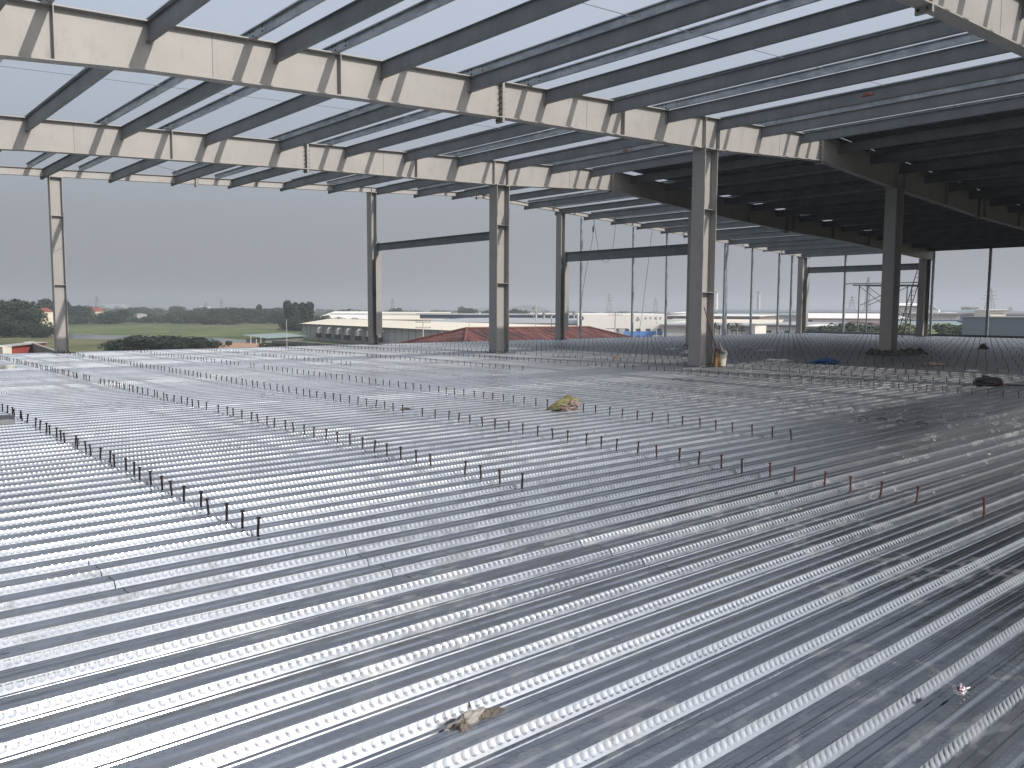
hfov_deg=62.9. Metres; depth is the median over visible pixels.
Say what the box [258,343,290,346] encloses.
bush
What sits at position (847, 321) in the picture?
factory hall
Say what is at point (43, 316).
broadleaf tree
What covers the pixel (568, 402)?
tarp bundle
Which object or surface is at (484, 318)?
factory hall
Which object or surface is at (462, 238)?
tie beam
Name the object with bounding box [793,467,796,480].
shear stud
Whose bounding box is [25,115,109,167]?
purlin
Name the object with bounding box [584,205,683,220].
roof beam
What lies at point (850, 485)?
shear stud
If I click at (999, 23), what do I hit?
roof rafter
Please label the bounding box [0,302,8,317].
broadleaf tree
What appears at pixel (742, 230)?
roof beam
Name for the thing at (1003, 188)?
purlin
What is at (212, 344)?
bush
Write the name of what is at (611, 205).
roof beam
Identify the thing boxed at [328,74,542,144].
purlin
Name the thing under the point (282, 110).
roof beam
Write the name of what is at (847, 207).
roof beam
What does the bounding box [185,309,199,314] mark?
broadleaf tree
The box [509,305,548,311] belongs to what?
hill
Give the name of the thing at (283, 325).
bush
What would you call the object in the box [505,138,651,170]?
roof beam
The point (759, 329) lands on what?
box building
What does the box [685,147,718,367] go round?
steel column
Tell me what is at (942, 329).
broadleaf tree
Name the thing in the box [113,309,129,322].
broadleaf tree
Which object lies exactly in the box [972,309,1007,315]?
house
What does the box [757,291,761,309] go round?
chimney
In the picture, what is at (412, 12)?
purlin
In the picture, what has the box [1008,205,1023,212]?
roof beam
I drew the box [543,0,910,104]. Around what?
roof beam
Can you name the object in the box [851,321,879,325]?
office block
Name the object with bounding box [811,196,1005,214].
purlin
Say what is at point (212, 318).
bush
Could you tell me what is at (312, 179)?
roof beam
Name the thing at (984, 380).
cable coil
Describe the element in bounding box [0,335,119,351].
field
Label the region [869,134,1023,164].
roof beam
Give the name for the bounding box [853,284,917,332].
scaffold frame
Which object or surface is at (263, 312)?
broadleaf tree
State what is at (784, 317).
factory hall
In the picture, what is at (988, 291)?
wall post
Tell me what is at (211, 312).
broadleaf tree
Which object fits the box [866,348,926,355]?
rubble heap
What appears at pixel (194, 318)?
bush
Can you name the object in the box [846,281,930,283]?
wall rail
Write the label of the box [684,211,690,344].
steel column
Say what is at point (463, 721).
muddy rag
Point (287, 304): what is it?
tall tree
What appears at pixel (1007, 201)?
roof beam
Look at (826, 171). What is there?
purlin
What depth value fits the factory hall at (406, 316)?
468.92 m
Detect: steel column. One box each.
[47,176,76,353]
[365,192,384,344]
[484,184,516,353]
[553,212,569,339]
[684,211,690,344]
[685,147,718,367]
[796,257,809,332]
[879,188,904,351]
[915,259,931,336]
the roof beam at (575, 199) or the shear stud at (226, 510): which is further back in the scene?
the roof beam at (575, 199)
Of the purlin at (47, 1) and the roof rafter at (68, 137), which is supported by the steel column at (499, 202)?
the roof rafter at (68, 137)
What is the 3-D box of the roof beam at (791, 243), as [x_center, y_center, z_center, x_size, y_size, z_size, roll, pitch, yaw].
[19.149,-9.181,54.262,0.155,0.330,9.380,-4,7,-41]
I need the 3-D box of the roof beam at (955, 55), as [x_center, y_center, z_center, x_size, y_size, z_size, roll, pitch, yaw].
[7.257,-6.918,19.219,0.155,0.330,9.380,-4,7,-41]
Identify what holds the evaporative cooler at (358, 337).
on the ground
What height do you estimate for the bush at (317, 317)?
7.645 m
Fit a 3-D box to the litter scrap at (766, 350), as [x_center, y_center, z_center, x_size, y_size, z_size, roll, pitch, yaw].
[10.460,-1.391,34.163,1.338,0.067,0.878,-4,7,-41]
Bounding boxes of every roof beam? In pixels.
[0,0,7,10]
[24,68,113,131]
[40,154,88,179]
[108,159,166,182]
[119,81,232,139]
[144,0,210,43]
[171,164,235,185]
[203,94,332,146]
[228,168,297,188]
[273,0,403,63]
[278,105,417,152]
[280,172,352,191]
[328,176,401,193]
[344,114,489,157]
[377,179,443,194]
[378,0,588,79]
[403,123,551,162]
[414,183,485,197]
[452,187,528,199]
[457,131,604,166]
[468,0,766,93]
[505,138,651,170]
[510,188,584,200]
[524,192,627,209]
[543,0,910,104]
[549,145,691,174]
[555,199,655,214]
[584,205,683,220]
[590,152,735,177]
[609,19,965,114]
[611,211,687,224]
[630,156,793,183]
[636,217,733,229]
[661,222,756,233]
[664,163,834,191]
[665,40,1009,123]
[683,226,778,237]
[715,58,1023,131]
[716,231,800,240]
[717,173,861,195]
[724,182,885,205]
[726,235,823,244]
[745,239,843,248]
[751,191,909,211]
[760,79,1023,138]
[763,242,858,251]
[776,197,930,216]
[781,246,877,254]
[797,250,882,257]
[799,96,1023,144]
[799,204,951,222]
[821,211,969,227]
[838,115,1023,153]
[841,216,989,231]
[860,222,1008,236]
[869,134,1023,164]
[878,227,1023,240]
[899,150,1023,174]
[902,232,1023,243]
[912,237,1023,247]
[924,164,1023,183]
[927,242,1023,251]
[948,176,1023,191]
[969,187,1023,199]
[989,196,1023,206]
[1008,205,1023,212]
[1019,0,1023,19]
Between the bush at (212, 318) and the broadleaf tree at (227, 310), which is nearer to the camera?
the bush at (212, 318)
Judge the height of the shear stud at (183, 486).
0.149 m
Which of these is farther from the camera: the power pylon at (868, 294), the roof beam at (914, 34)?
the power pylon at (868, 294)
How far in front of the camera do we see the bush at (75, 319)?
556.18 m
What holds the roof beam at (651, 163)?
attached to the roof rafter at (68, 137)
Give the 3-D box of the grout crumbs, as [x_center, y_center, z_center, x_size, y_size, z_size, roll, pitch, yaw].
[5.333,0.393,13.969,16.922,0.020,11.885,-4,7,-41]
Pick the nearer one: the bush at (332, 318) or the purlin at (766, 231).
the purlin at (766, 231)
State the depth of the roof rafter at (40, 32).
16.74 m
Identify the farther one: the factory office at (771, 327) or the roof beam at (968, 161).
the factory office at (771, 327)
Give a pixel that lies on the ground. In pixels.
(227, 337)
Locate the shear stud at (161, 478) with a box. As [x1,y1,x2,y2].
[159,476,162,488]
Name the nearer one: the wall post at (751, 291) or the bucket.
the bucket
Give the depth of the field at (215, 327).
480.52 m
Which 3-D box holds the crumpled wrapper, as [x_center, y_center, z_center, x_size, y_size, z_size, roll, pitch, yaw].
[1.909,1.290,3.558,0.073,0.039,0.053,-4,7,-41]
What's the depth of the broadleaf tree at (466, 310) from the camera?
645.17 m
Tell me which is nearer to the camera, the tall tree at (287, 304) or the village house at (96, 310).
the tall tree at (287, 304)
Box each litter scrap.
[755,349,778,350]
[773,359,792,361]
[918,362,946,365]
[977,343,988,348]
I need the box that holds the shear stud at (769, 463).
[768,462,771,475]
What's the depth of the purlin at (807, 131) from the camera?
32.28 m
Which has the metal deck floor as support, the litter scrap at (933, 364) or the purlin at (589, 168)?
the litter scrap at (933, 364)
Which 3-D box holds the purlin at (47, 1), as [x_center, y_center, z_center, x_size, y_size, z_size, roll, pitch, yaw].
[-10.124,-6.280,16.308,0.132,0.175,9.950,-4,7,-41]
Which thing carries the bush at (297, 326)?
on the field at (126, 330)
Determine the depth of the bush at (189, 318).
583.00 m
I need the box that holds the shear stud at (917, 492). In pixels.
[915,485,920,501]
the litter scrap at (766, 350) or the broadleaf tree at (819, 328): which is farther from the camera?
the broadleaf tree at (819, 328)
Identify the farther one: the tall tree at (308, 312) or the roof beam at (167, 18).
the tall tree at (308, 312)
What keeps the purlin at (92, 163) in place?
on the roof rafter at (68, 137)
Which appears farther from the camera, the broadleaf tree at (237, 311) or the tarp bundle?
the broadleaf tree at (237, 311)
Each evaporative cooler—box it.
[316,326,323,340]
[325,327,333,341]
[335,327,342,342]
[344,328,352,342]
[354,328,363,340]
[378,330,385,343]
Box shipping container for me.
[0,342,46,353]
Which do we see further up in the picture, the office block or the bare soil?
the office block
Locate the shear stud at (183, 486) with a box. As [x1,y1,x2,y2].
[182,485,185,500]
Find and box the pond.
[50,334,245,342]
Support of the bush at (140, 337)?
on the field at (81, 345)
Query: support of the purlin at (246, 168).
on the roof rafter at (68, 137)
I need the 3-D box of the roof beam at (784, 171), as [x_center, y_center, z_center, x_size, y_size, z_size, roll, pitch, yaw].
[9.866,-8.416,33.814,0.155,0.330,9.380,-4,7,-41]
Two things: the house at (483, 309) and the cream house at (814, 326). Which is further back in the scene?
the house at (483, 309)
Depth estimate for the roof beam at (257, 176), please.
31.80 m
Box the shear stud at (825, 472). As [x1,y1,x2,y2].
[823,471,827,485]
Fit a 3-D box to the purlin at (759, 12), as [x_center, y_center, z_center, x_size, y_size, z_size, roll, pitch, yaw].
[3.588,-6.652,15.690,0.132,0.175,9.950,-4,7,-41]
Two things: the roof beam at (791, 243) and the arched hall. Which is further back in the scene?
the arched hall
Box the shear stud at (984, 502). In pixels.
[982,497,986,514]
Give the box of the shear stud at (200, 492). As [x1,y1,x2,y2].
[199,491,202,505]
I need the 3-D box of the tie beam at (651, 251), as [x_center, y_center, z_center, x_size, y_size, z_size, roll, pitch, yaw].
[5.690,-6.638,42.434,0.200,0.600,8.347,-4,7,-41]
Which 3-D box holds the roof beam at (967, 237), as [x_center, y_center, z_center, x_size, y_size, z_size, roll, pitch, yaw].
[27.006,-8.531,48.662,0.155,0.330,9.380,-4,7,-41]
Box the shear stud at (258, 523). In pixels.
[256,517,260,534]
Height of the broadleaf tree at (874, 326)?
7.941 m
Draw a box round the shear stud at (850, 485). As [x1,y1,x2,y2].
[849,476,852,491]
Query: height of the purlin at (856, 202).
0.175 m
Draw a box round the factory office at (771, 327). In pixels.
[752,322,846,333]
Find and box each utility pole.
[415,320,430,336]
[606,313,626,333]
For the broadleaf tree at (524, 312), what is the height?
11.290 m
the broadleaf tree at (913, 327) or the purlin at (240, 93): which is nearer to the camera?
the purlin at (240, 93)
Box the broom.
[704,307,720,366]
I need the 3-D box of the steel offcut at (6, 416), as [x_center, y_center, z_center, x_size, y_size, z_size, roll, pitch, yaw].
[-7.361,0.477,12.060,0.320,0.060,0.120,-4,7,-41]
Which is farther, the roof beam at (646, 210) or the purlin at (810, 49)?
the roof beam at (646, 210)
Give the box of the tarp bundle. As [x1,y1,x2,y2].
[546,394,583,410]
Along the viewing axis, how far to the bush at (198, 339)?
201.23 m
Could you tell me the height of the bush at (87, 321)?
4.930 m
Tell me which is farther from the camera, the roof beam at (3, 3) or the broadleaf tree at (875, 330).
the broadleaf tree at (875, 330)
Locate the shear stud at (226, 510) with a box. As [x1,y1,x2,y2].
[224,503,228,519]
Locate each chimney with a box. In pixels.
[715,291,718,308]
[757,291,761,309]
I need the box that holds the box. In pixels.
[961,307,978,309]
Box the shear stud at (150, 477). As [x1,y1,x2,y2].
[148,471,151,483]
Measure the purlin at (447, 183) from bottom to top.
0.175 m
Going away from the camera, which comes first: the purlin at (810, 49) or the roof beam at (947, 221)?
the purlin at (810, 49)
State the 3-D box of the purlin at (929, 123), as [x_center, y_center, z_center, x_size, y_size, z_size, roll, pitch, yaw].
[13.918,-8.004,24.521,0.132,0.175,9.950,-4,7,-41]
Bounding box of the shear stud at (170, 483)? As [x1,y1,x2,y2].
[168,480,172,494]
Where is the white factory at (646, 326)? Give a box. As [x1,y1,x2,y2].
[577,313,664,336]
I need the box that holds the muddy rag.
[444,702,506,732]
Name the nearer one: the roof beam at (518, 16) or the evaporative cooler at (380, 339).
the roof beam at (518, 16)
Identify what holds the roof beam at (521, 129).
attached to the roof rafter at (68, 137)
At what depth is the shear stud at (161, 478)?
7.49 m
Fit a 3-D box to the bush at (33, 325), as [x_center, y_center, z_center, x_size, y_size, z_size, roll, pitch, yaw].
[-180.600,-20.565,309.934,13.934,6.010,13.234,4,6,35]
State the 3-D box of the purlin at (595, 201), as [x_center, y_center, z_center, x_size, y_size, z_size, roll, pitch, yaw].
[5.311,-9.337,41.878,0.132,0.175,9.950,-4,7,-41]
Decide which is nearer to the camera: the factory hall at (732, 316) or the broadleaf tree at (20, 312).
the broadleaf tree at (20, 312)
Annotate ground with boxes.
[68,311,664,344]
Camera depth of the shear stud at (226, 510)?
6.45 m
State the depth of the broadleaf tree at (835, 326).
203.02 m
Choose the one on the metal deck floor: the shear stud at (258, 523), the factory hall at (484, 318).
the shear stud at (258, 523)
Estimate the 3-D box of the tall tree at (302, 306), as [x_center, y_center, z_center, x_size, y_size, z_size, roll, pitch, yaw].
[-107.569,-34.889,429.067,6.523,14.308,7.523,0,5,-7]
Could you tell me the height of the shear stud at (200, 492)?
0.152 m
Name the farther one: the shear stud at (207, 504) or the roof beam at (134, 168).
the roof beam at (134, 168)
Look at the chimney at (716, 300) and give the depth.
795.18 m
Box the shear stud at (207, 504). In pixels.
[205,498,209,513]
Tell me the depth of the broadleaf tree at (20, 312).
331.44 m
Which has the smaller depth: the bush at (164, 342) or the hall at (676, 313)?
the bush at (164, 342)
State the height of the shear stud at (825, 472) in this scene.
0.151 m
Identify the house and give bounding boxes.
[40,308,52,324]
[90,307,104,314]
[99,304,113,308]
[114,304,128,308]
[132,313,146,317]
[398,326,630,342]
[477,307,488,311]
[805,324,833,329]
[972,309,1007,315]
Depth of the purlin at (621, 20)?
15.66 m
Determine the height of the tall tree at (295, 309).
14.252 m
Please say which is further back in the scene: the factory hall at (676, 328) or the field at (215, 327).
the field at (215, 327)
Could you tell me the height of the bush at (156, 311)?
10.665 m
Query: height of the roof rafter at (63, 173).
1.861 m
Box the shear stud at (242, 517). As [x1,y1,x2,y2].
[240,510,244,526]
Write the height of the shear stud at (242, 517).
0.149 m
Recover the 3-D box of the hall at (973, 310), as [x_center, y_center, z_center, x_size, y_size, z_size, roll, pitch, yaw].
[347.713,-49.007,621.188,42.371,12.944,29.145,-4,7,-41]
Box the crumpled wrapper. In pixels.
[953,683,969,694]
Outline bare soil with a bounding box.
[218,343,265,347]
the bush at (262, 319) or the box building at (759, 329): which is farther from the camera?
the bush at (262, 319)
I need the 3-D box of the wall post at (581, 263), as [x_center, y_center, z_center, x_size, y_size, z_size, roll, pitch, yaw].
[3.888,-5.916,47.122,0.095,6.802,0.262,-1,5,-13]
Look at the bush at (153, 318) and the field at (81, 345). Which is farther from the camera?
the bush at (153, 318)
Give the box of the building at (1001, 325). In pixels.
[962,316,1023,335]
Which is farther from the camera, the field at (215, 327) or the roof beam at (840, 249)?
the field at (215, 327)
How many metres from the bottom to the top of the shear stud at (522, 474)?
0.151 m
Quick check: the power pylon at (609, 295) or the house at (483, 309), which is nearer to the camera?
the power pylon at (609, 295)
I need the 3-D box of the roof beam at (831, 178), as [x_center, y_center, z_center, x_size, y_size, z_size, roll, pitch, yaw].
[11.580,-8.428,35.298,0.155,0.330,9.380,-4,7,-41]
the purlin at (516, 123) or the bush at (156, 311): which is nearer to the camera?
the purlin at (516, 123)
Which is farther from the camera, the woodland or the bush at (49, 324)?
the woodland
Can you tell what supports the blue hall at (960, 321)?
on the paved yard
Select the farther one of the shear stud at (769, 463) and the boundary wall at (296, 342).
the boundary wall at (296, 342)
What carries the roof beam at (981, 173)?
attached to the roof rafter at (40, 32)
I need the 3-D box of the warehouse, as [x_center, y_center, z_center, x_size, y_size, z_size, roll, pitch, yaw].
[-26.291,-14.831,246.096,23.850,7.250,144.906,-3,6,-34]
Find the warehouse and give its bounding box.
[298,319,570,343]
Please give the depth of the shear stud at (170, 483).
7.29 m
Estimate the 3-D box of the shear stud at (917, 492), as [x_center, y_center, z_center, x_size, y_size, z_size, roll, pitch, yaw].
[3.504,0.952,7.233,0.045,0.151,0.034,0,5,-7]
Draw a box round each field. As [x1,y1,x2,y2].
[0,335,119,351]
[68,324,301,336]
[135,326,279,327]
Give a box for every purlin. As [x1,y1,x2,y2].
[0,0,49,62]
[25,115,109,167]
[31,4,167,111]
[78,121,174,170]
[102,22,264,123]
[154,0,172,12]
[166,38,348,129]
[171,133,287,175]
[215,137,337,177]
[249,0,325,38]
[278,64,485,137]
[291,146,425,179]
[326,150,464,184]
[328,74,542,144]
[332,0,454,52]
[386,157,527,185]
[415,92,639,148]
[417,160,562,189]
[455,100,680,156]
[465,165,612,190]
[468,0,696,70]
[520,113,745,158]
[526,0,820,85]
[528,180,677,202]
[550,188,691,206]
[563,119,779,162]
[591,195,740,213]
[605,128,827,165]
[611,202,759,218]
[622,17,936,96]
[663,33,982,109]
[664,214,810,227]
[667,150,887,181]
[706,52,1009,115]
[716,225,852,235]
[717,160,907,186]
[731,57,1022,115]
[735,171,944,196]
[756,180,960,203]
[780,73,1023,122]
[785,189,991,209]
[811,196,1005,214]
[813,93,1023,129]
[835,108,1023,138]
[873,129,1023,152]
[901,145,1023,162]
[931,162,1023,172]
[953,173,1023,182]
[978,186,1023,190]
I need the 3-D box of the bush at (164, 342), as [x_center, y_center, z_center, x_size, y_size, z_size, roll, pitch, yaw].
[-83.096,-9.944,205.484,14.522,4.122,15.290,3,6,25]
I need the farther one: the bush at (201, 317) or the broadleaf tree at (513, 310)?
the broadleaf tree at (513, 310)
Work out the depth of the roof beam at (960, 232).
47.24 m
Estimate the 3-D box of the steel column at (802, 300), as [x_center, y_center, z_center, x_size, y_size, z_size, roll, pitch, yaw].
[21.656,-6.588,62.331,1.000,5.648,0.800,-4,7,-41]
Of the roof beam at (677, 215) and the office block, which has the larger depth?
the office block
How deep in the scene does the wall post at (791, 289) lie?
61.43 m
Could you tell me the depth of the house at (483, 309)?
3453.72 m
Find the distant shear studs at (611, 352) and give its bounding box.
[0,332,1022,376]
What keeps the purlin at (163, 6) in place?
on the roof rafter at (40, 32)
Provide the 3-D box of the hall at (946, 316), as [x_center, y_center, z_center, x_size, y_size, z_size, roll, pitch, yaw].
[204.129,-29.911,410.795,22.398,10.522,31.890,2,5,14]
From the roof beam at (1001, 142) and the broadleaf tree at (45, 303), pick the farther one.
the broadleaf tree at (45, 303)
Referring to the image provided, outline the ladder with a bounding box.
[898,269,918,335]
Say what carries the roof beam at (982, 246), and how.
attached to the roof rafter at (68, 137)
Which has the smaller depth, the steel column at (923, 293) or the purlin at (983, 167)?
the purlin at (983, 167)
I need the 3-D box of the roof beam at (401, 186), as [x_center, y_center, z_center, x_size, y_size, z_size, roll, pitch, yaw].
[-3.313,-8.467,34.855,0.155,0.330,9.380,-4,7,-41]
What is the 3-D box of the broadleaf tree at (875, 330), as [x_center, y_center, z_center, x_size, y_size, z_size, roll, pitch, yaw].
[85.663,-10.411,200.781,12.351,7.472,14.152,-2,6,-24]
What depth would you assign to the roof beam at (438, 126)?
23.99 m
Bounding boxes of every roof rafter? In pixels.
[0,0,1023,229]
[0,115,935,260]
[0,166,810,258]
[896,0,1023,57]
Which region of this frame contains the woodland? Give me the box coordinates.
[103,307,673,315]
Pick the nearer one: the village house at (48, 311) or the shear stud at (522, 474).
the shear stud at (522, 474)
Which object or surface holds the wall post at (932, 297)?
on the metal deck floor
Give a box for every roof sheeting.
[632,138,1016,229]
[843,109,1023,204]
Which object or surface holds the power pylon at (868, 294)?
on the paved yard
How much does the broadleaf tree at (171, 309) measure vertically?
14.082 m
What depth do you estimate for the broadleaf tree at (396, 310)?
792.92 m
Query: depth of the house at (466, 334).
113.93 m
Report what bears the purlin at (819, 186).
on the roof rafter at (40, 32)
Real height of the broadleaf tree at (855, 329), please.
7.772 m
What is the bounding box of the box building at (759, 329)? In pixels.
[752,326,765,333]
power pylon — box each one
[605,294,613,312]
[845,296,857,309]
[864,277,870,309]
[983,288,997,308]
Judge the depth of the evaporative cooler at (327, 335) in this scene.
274.05 m
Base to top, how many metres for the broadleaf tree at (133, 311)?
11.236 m
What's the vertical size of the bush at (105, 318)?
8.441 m
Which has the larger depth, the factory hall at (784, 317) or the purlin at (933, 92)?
the factory hall at (784, 317)
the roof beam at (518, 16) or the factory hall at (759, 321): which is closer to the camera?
the roof beam at (518, 16)
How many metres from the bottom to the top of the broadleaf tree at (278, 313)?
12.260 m
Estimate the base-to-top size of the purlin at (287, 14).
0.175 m
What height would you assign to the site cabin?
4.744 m
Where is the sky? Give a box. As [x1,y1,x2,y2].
[0,0,1023,312]
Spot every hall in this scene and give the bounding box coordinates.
[322,311,367,319]
[366,312,450,320]
[416,313,685,325]
[660,322,755,335]
[667,314,774,319]
[668,311,685,314]
[678,319,782,323]
[714,309,1023,319]
[715,313,795,321]
[808,313,908,321]
[812,320,879,324]
[898,319,961,322]
[898,321,961,328]
[899,303,916,311]
[899,312,961,319]
[929,305,939,311]
[958,309,1011,311]
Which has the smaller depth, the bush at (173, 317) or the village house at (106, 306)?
the bush at (173, 317)
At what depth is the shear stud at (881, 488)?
7.41 m
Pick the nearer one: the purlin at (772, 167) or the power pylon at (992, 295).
the purlin at (772, 167)
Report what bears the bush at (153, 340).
on the field at (81, 345)
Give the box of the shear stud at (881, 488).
[878,481,883,497]
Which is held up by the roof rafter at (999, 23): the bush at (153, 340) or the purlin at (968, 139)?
the purlin at (968, 139)
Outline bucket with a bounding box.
[713,342,727,365]
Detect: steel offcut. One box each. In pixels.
[0,414,14,419]
[0,419,14,424]
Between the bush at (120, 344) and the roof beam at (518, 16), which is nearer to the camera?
the roof beam at (518, 16)
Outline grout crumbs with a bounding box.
[511,370,1019,566]
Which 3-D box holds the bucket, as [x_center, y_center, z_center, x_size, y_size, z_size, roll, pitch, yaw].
[6.172,-0.896,24.670,0.413,0.708,0.356,-4,7,-41]
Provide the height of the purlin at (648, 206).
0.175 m
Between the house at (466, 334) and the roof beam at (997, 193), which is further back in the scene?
the house at (466, 334)
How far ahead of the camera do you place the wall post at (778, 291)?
60.33 m
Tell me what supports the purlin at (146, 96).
on the roof rafter at (68, 137)
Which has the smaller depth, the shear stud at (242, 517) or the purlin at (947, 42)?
the shear stud at (242, 517)
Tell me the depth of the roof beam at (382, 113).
22.50 m
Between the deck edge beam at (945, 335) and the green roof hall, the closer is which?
the deck edge beam at (945, 335)
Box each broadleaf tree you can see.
[0,298,25,305]
[0,301,41,323]
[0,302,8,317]
[23,300,48,323]
[37,298,73,315]
[70,305,93,317]
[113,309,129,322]
[127,308,141,316]
[143,311,152,316]
[168,306,180,312]
[172,307,187,312]
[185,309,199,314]
[193,306,207,314]
[205,308,226,318]
[223,308,233,314]
[229,308,244,317]
[241,308,258,322]
[257,308,271,320]
[269,307,284,318]
[388,308,403,311]
[457,306,478,312]
[509,308,520,313]
[516,310,530,313]
[805,326,848,331]
[817,322,864,330]
[829,324,873,331]
[847,323,879,329]
[859,325,878,331]
[898,325,937,333]
[928,324,961,333]
[933,323,961,331]
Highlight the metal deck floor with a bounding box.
[0,333,1023,767]
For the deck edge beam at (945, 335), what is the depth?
56.12 m
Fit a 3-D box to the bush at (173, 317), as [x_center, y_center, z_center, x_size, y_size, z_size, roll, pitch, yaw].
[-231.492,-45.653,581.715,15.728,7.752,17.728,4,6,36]
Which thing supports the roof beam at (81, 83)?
attached to the roof rafter at (68, 137)
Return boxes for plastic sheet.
[809,358,840,363]
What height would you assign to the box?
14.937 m
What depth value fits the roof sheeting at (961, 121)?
28.02 m
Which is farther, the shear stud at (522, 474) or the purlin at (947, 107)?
the purlin at (947, 107)
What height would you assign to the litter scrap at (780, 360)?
0.069 m
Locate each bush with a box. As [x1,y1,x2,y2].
[0,318,30,336]
[16,321,44,336]
[25,326,53,337]
[28,321,53,329]
[68,315,86,323]
[80,317,90,323]
[90,312,126,323]
[97,339,127,350]
[103,338,148,350]
[116,335,171,350]
[128,317,139,321]
[131,336,174,349]
[133,317,142,322]
[140,314,162,322]
[142,335,196,349]
[151,309,162,316]
[162,337,212,348]
[164,313,188,323]
[165,336,224,348]
[169,315,193,323]
[179,340,222,348]
[184,313,201,323]
[196,314,216,324]
[201,315,221,324]
[217,313,242,324]
[251,315,267,322]
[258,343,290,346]
[265,313,275,322]
[276,317,300,330]
[290,319,313,330]
[313,315,331,320]
[321,316,344,319]
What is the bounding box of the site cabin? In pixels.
[0,346,11,353]
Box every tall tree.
[281,299,291,323]
[289,302,301,320]
[299,302,305,319]
[303,301,314,320]
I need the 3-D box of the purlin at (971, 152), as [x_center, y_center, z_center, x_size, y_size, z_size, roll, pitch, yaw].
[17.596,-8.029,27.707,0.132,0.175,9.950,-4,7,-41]
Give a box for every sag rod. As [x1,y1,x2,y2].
[1,66,949,224]
[583,3,1016,133]
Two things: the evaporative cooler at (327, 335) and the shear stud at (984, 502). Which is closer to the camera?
the shear stud at (984, 502)
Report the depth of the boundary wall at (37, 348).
140.21 m
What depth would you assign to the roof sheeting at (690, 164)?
35.83 m
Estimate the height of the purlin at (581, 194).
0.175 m
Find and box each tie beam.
[376,232,488,250]
[565,244,687,261]
[807,263,918,273]
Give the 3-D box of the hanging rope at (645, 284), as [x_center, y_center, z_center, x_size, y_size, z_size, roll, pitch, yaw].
[7.803,-5.954,48.935,1.052,6.052,0.022,-4,7,-41]
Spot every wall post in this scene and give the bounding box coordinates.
[579,218,582,338]
[631,227,634,337]
[664,233,668,336]
[722,243,728,334]
[749,248,753,333]
[776,253,780,333]
[789,255,793,332]
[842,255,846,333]
[929,251,935,333]
[985,248,992,337]
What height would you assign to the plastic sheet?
0.164 m
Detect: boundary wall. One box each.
[32,343,54,352]
[272,340,340,345]
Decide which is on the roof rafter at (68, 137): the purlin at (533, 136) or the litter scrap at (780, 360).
the purlin at (533, 136)
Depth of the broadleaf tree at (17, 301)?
343.43 m
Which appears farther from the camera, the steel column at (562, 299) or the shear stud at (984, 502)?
the steel column at (562, 299)
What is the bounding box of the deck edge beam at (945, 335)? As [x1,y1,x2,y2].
[805,331,1023,337]
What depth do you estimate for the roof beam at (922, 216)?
42.86 m
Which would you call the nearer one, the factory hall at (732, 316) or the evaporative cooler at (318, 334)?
the evaporative cooler at (318, 334)
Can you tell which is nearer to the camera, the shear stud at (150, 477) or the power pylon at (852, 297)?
the shear stud at (150, 477)
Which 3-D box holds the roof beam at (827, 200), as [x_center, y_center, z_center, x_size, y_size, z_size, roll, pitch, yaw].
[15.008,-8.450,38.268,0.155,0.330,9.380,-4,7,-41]
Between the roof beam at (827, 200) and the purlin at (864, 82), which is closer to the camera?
the purlin at (864, 82)
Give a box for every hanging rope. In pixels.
[579,219,594,330]
[593,218,615,261]
[639,234,651,330]
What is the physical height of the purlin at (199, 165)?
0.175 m
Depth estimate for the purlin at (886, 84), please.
21.13 m
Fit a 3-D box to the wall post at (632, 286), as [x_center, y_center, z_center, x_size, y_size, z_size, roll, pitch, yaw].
[7.218,-6.046,49.997,0.095,6.587,0.262,-1,5,-13]
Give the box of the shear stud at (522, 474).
[521,473,523,487]
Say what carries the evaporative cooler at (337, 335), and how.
on the ground
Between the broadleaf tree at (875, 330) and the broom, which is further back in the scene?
the broadleaf tree at (875, 330)
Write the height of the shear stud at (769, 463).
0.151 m
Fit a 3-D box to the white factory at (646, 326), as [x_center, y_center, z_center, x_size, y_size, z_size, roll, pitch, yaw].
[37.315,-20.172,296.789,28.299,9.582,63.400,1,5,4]
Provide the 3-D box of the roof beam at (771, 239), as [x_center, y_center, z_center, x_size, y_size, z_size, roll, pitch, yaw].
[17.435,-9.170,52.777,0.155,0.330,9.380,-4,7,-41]
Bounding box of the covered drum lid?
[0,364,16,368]
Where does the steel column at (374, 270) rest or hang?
on the metal deck floor
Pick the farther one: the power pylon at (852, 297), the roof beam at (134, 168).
the power pylon at (852, 297)
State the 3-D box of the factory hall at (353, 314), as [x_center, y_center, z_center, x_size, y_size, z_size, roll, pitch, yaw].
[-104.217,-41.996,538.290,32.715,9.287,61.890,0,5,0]
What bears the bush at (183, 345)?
on the field at (81, 345)
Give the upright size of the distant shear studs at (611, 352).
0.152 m
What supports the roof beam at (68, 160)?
attached to the roof rafter at (63, 173)
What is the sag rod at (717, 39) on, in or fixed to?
attached to the purlin at (947, 107)
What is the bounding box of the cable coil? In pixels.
[974,375,1023,385]
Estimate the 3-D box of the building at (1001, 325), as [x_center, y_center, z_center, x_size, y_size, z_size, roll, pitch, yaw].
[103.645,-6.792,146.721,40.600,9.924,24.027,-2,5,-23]
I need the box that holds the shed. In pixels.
[242,333,305,342]
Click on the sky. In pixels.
(134, 244)
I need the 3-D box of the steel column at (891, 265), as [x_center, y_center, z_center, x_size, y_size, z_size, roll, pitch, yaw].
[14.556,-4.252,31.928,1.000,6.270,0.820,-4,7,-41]
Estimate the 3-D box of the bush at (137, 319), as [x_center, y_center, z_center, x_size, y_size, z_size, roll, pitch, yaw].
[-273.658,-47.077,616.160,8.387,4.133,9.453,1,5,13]

